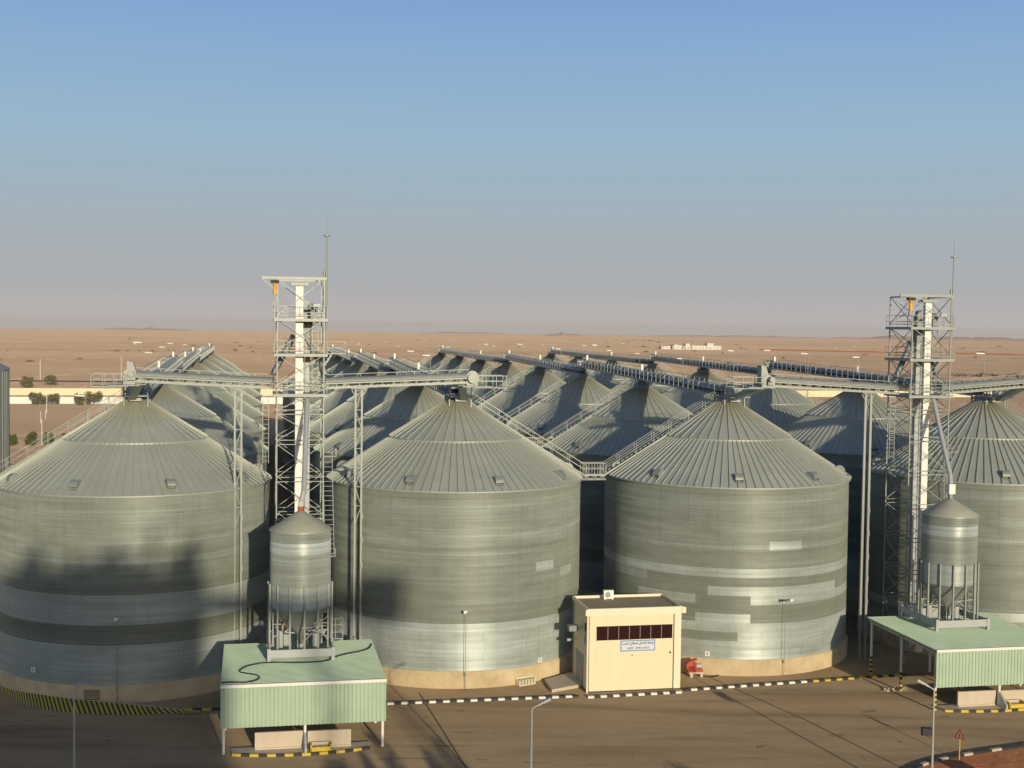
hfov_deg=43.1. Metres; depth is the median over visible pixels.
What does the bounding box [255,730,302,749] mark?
concrete barrier
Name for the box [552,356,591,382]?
grain silo
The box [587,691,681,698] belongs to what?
painted kerb
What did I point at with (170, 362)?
belt conveyor
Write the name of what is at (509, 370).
grain silo
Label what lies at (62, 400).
boundary wall
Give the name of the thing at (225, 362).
grain silo
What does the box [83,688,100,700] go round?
louvre grille
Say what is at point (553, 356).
grain silo
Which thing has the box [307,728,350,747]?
concrete barrier
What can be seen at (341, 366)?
grain silo
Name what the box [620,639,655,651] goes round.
name sign
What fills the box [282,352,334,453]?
grain silo
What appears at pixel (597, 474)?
catwalk
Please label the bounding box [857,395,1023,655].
grain silo
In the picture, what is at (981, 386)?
belt conveyor
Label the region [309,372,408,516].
grain silo
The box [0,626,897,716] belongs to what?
concrete apron
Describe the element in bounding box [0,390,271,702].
grain silo
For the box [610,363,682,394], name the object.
grain silo
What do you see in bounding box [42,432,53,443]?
bush
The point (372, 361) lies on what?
belt conveyor
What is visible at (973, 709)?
kerb island
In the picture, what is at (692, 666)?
blower
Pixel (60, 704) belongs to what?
striped kerb
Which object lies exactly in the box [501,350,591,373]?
belt conveyor
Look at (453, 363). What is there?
grain silo
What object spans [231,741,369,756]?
kerb island
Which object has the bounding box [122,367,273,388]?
belt conveyor
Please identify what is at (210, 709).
painted kerb
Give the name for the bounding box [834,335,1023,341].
hills
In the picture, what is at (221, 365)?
grain silo
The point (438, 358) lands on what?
grain silo
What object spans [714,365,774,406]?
transfer platform
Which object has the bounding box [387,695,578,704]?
painted kerb
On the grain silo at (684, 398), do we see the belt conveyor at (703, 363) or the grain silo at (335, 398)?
the belt conveyor at (703, 363)
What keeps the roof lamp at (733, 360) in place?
on the grain silo at (780, 407)
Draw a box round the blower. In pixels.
[685,658,703,677]
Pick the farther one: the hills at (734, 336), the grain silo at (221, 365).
the hills at (734, 336)
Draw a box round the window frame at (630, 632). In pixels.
[596,624,672,640]
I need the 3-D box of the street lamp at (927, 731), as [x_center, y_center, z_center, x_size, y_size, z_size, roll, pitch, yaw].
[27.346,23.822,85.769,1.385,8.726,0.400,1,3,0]
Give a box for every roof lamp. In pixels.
[74,395,85,422]
[727,350,733,375]
[801,353,808,402]
[975,353,984,395]
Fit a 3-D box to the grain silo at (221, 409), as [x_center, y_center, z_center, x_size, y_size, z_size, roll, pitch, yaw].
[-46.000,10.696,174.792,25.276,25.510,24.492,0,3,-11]
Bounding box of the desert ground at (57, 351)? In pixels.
[0,328,1023,465]
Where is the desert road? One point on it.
(121, 381)
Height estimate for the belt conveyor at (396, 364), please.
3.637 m
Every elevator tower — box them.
[262,235,345,629]
[881,238,957,663]
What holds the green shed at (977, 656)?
on the asphalt yard at (720, 728)
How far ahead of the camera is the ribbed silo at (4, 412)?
137.23 m
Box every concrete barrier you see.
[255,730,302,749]
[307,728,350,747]
[956,690,995,706]
[1001,689,1023,700]
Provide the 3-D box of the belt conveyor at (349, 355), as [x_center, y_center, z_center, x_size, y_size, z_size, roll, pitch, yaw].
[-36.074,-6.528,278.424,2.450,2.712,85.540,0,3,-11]
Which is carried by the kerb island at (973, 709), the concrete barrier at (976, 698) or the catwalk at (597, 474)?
the concrete barrier at (976, 698)
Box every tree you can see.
[19,375,33,387]
[28,392,45,404]
[42,393,59,404]
[44,375,57,383]
[74,393,84,404]
[83,390,102,404]
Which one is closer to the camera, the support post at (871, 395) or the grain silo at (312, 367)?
the support post at (871, 395)
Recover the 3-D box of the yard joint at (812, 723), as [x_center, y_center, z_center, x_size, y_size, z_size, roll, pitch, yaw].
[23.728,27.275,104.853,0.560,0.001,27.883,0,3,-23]
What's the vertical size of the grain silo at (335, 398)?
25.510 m
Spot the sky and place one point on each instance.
(786, 168)
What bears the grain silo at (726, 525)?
on the concrete apron
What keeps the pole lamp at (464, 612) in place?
on the concrete apron
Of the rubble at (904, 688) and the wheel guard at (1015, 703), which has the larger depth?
the rubble at (904, 688)
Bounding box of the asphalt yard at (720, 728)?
[0,444,1023,767]
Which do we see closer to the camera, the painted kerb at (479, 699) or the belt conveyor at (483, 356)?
the painted kerb at (479, 699)
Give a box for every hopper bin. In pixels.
[266,501,342,661]
[898,483,989,630]
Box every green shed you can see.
[220,639,386,754]
[868,613,1023,710]
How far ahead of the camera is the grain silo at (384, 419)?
147.23 m
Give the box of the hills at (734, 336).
[671,335,815,337]
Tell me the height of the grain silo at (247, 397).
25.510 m
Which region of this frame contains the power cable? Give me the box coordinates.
[221,643,371,682]
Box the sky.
[0,0,1023,338]
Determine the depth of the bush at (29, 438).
329.13 m
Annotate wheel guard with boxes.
[310,741,331,751]
[1006,699,1023,708]
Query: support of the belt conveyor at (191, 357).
on the grain silo at (256, 414)
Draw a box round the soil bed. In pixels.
[921,747,1023,767]
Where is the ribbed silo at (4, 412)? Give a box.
[0,363,9,475]
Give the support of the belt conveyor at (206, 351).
on the grain silo at (214, 367)
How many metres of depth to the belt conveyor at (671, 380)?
150.97 m
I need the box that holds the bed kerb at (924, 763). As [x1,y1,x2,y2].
[910,744,1023,767]
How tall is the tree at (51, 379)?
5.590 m
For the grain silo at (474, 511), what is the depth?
114.44 m
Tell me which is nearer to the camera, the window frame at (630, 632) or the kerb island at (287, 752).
the kerb island at (287, 752)
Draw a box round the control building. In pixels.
[567,593,685,692]
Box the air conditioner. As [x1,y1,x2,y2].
[603,589,613,599]
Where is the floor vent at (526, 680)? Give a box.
[516,676,535,685]
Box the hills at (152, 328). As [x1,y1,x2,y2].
[105,327,190,330]
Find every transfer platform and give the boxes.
[91,361,150,405]
[444,372,506,407]
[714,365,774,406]
[971,384,1023,407]
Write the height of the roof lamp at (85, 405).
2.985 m
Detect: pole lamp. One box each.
[463,611,467,676]
[782,599,793,662]
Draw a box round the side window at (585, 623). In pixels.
[584,623,586,644]
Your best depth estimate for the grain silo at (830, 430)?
155.11 m
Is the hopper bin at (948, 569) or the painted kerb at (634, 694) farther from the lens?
the hopper bin at (948, 569)
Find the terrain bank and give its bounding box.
[759,349,1023,354]
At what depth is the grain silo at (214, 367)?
257.05 m
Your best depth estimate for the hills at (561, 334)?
6934.40 m
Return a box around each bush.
[10,434,17,445]
[23,431,37,445]
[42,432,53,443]
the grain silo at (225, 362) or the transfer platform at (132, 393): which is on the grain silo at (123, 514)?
the transfer platform at (132, 393)
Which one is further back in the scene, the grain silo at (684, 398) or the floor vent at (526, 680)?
the grain silo at (684, 398)
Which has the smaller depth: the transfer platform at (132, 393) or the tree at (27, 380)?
the transfer platform at (132, 393)
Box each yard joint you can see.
[419,693,466,767]
[711,678,901,767]
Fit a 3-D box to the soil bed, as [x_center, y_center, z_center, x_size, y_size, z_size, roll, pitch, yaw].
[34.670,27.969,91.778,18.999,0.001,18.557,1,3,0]
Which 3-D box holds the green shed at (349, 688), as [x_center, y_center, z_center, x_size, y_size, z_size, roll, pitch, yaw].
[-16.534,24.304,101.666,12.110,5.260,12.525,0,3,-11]
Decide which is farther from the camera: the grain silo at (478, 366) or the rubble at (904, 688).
the grain silo at (478, 366)
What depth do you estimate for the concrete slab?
114.37 m
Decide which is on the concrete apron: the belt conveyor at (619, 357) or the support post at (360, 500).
the support post at (360, 500)
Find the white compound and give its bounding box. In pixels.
[659,343,720,349]
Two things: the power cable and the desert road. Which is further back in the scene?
the desert road
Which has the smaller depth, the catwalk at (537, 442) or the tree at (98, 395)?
the catwalk at (537, 442)
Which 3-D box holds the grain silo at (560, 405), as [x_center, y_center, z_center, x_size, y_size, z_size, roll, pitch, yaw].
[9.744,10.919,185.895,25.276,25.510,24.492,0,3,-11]
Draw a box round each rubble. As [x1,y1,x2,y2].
[883,686,907,691]
[905,372,1022,376]
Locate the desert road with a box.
[10,380,878,387]
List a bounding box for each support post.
[230,387,246,643]
[351,388,366,639]
[857,392,876,659]
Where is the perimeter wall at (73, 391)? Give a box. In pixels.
[10,388,991,396]
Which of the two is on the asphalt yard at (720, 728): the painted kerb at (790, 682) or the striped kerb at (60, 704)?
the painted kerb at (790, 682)
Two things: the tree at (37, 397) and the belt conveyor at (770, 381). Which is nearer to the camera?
the belt conveyor at (770, 381)
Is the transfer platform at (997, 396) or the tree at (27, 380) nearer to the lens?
the transfer platform at (997, 396)
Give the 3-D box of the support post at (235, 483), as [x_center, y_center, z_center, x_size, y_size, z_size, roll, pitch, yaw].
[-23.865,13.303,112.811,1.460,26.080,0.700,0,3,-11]
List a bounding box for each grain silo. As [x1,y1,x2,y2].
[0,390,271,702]
[38,384,267,471]
[73,371,265,444]
[98,365,264,424]
[119,360,262,411]
[199,358,261,400]
[205,354,260,392]
[210,351,259,384]
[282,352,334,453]
[284,355,343,466]
[287,359,354,482]
[291,361,368,500]
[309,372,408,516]
[310,366,385,420]
[313,382,447,523]
[326,391,586,688]
[401,351,451,374]
[411,353,471,381]
[441,359,495,395]
[444,360,526,405]
[472,365,565,422]
[499,371,618,445]
[524,353,567,373]
[538,380,692,594]
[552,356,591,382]
[589,360,636,388]
[599,392,851,675]
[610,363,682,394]
[661,368,740,413]
[738,373,821,427]
[781,386,930,600]
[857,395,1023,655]
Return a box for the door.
[575,648,582,686]
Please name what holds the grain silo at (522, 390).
on the asphalt yard at (720, 728)
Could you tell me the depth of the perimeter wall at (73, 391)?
560.78 m
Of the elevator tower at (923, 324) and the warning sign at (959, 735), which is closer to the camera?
the warning sign at (959, 735)
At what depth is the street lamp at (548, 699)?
80.20 m
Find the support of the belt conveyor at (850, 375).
on the grain silo at (988, 466)
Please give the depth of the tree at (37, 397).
490.97 m
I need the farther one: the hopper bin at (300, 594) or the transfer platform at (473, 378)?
the transfer platform at (473, 378)
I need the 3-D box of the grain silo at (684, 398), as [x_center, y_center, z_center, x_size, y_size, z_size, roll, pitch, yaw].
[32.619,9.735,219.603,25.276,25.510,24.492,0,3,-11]
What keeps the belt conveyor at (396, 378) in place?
on the support post at (360, 500)
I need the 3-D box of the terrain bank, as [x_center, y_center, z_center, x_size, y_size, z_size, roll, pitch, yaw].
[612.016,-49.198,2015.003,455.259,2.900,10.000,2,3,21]
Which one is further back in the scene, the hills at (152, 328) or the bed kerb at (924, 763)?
the hills at (152, 328)
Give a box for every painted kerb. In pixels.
[183,707,219,710]
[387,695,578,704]
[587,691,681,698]
[684,673,905,690]
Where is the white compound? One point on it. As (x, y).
(706, 346)
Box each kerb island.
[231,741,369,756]
[936,705,1023,712]
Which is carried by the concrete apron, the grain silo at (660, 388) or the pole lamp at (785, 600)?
the pole lamp at (785, 600)
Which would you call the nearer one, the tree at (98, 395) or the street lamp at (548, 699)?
the street lamp at (548, 699)
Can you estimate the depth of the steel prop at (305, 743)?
95.47 m
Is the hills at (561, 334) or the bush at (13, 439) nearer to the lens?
the bush at (13, 439)
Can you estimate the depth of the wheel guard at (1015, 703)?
108.85 m
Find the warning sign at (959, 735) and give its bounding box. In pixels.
[954,729,964,759]
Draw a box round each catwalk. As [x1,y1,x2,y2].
[526,437,542,446]
[580,462,605,479]
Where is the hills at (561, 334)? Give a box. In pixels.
[543,332,583,335]
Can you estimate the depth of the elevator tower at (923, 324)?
123.76 m
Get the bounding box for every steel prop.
[304,732,306,752]
[996,689,1007,708]
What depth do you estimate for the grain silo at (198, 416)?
143.80 m
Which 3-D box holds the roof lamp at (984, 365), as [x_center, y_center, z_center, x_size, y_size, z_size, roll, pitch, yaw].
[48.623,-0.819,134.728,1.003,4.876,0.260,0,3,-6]
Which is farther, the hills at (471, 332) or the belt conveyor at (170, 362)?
the hills at (471, 332)
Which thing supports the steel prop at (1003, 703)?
on the kerb island at (973, 709)
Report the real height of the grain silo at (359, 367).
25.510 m
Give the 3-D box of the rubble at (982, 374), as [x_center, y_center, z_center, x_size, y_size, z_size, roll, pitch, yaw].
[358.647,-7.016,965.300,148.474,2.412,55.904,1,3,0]
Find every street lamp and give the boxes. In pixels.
[73,682,81,767]
[530,697,550,767]
[916,678,934,767]
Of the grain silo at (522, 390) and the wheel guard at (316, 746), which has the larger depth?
the grain silo at (522, 390)
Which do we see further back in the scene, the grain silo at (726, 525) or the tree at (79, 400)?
the tree at (79, 400)
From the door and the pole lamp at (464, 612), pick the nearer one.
the pole lamp at (464, 612)
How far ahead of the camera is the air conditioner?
116.84 m
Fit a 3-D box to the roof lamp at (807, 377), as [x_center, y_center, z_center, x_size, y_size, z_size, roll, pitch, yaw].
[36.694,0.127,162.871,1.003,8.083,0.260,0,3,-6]
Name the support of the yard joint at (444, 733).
on the asphalt yard at (720, 728)
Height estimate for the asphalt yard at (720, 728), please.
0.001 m
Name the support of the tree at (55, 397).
on the desert ground at (57, 351)
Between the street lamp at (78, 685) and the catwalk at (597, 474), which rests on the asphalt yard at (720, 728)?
the street lamp at (78, 685)
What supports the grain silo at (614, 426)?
on the asphalt yard at (720, 728)
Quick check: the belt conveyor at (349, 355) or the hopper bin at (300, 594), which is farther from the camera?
the belt conveyor at (349, 355)
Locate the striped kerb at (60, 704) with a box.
[0,685,199,714]
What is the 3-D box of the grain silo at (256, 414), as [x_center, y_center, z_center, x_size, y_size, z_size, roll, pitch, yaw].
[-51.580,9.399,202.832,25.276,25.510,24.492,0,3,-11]
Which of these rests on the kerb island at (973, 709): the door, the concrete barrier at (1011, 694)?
the concrete barrier at (1011, 694)
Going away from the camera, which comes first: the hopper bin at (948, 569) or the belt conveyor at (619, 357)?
the hopper bin at (948, 569)
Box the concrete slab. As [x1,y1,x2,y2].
[545,672,581,692]
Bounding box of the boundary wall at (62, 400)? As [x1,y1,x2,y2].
[10,397,282,403]
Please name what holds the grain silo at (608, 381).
on the asphalt yard at (720, 728)
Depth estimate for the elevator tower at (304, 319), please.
111.61 m
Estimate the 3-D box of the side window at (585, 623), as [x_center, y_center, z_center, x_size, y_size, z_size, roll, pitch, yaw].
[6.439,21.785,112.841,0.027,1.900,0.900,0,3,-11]
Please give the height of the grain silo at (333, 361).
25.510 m
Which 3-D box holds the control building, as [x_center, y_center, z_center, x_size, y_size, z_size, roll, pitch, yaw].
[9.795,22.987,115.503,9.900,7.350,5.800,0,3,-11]
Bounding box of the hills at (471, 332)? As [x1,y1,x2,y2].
[436,332,502,333]
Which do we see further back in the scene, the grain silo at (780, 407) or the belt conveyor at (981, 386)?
the grain silo at (780, 407)
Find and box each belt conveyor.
[122,352,182,393]
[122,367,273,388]
[176,347,199,371]
[186,343,214,360]
[324,369,477,388]
[327,344,358,361]
[354,349,398,372]
[385,354,463,394]
[437,345,512,362]
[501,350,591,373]
[547,347,656,363]
[577,355,736,394]
[647,351,776,374]
[759,374,898,394]
[763,357,991,395]
[933,374,1023,394]

